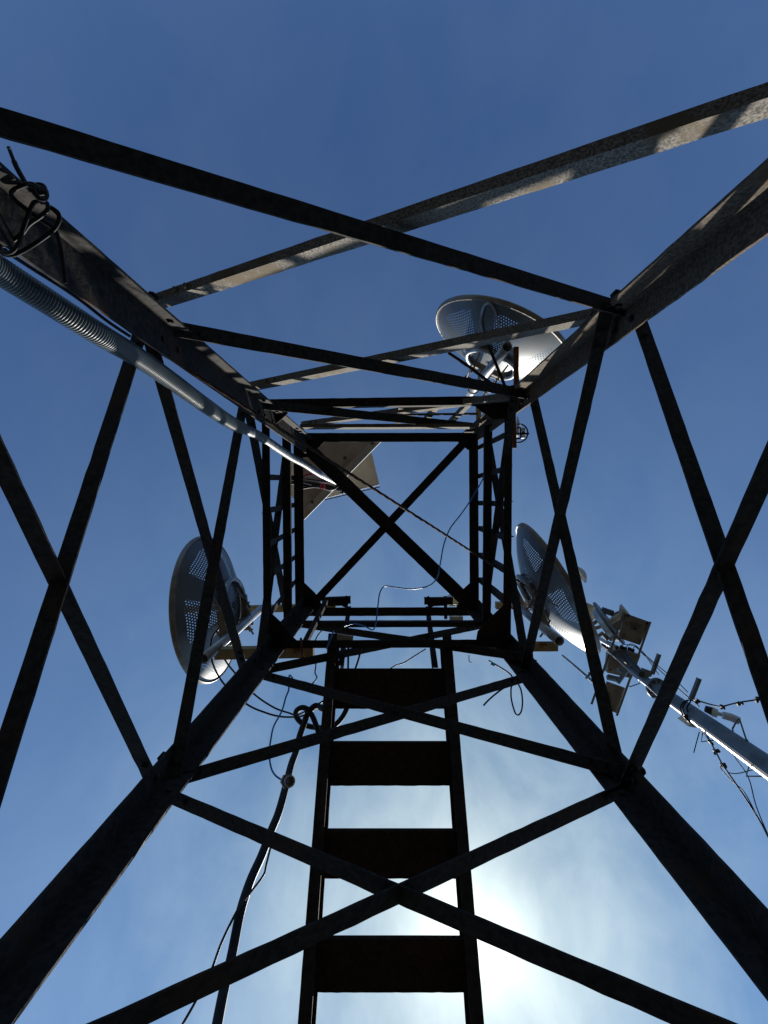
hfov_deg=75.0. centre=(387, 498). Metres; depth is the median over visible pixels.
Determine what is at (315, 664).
thin wire
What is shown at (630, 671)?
guy cable
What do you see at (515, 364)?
support arm
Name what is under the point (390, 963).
ladder
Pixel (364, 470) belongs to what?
grey panel
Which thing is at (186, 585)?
dish antenna
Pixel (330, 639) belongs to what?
thin wire
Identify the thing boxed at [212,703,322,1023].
cable
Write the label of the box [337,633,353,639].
splice plate
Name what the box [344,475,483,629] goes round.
hanging cable
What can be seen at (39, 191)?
cable bundle
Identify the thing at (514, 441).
support arm
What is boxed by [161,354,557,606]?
wire rope
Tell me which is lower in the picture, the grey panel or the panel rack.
the panel rack
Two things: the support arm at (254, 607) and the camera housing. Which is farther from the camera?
the camera housing
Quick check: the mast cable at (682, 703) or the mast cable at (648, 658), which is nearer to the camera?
the mast cable at (682, 703)
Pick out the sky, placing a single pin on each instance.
(364, 110)
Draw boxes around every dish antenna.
[168,536,261,683]
[436,294,564,395]
[511,523,600,653]
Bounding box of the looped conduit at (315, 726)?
[293,705,348,732]
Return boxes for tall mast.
[601,643,767,779]
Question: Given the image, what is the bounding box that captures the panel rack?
[587,603,650,715]
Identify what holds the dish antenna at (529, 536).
attached to the support arm at (545, 646)
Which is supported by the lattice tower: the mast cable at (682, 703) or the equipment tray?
the equipment tray
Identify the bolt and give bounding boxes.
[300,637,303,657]
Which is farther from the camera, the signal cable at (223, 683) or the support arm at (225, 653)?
the signal cable at (223, 683)
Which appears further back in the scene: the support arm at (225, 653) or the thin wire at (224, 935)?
the support arm at (225, 653)
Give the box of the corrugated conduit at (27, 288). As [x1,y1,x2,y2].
[0,255,335,484]
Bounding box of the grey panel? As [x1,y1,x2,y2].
[291,452,379,499]
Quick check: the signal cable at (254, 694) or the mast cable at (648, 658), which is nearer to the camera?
the signal cable at (254, 694)
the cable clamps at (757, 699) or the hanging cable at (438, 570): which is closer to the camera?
the hanging cable at (438, 570)
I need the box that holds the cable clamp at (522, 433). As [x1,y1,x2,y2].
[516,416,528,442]
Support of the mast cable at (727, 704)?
attached to the cable clamps at (757, 699)
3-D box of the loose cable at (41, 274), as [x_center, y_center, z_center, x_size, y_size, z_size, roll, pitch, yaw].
[-0.675,-0.435,1.065,0.092,0.374,0.015,41,-90,0]
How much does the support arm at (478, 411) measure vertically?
0.031 m
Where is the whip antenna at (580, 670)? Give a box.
[562,655,591,681]
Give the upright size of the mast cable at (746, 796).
1.508 m
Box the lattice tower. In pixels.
[0,82,767,1023]
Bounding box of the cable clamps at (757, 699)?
[684,696,759,768]
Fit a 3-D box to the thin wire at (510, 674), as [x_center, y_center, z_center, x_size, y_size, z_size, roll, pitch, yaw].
[0.636,0.967,2.600,0.090,0.008,0.328,-27,-90,0]
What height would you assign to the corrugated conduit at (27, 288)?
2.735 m
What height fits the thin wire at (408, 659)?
0.007 m
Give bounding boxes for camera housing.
[704,706,748,740]
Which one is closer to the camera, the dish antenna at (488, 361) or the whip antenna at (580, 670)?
the dish antenna at (488, 361)
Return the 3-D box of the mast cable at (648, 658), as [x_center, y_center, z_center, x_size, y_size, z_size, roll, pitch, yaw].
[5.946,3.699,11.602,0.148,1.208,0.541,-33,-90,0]
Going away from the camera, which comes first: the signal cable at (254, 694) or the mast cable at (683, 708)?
the signal cable at (254, 694)
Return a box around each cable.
[3,248,130,337]
[210,628,322,717]
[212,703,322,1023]
[224,660,322,714]
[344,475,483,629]
[601,646,656,695]
[620,644,687,691]
[626,644,665,675]
[680,700,690,722]
[682,700,691,722]
[693,699,754,706]
[704,731,767,836]
[720,765,762,826]
[734,756,767,832]
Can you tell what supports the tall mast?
on the ground
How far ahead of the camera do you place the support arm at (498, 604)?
3.42 m
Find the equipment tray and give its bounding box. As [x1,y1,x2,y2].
[303,442,380,519]
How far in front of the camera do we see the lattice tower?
1.21 m
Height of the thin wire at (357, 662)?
0.010 m
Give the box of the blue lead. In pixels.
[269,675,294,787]
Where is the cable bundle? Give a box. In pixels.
[0,146,67,283]
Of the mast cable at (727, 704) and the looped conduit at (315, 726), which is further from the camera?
the mast cable at (727, 704)
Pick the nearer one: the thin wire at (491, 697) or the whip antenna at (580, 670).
the thin wire at (491, 697)
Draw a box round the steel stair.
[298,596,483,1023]
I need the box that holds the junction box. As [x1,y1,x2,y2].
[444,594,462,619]
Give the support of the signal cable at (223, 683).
attached to the dish antenna at (186, 585)
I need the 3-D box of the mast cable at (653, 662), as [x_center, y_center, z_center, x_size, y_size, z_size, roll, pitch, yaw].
[5.896,3.736,11.250,0.175,1.910,0.762,-41,-90,0]
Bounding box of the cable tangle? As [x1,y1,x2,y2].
[291,473,343,493]
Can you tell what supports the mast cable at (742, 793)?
attached to the tall mast
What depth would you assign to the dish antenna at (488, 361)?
3.02 m
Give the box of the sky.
[0,0,767,1023]
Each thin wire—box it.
[181,848,270,1023]
[312,630,321,683]
[326,630,333,648]
[355,648,361,667]
[391,649,425,667]
[483,689,502,705]
[488,660,522,715]
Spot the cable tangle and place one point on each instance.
(320, 484)
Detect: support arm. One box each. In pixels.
[214,646,314,659]
[249,603,335,612]
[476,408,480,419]
[494,641,557,651]
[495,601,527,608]
[512,417,516,447]
[513,346,518,384]
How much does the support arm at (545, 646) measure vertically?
0.041 m

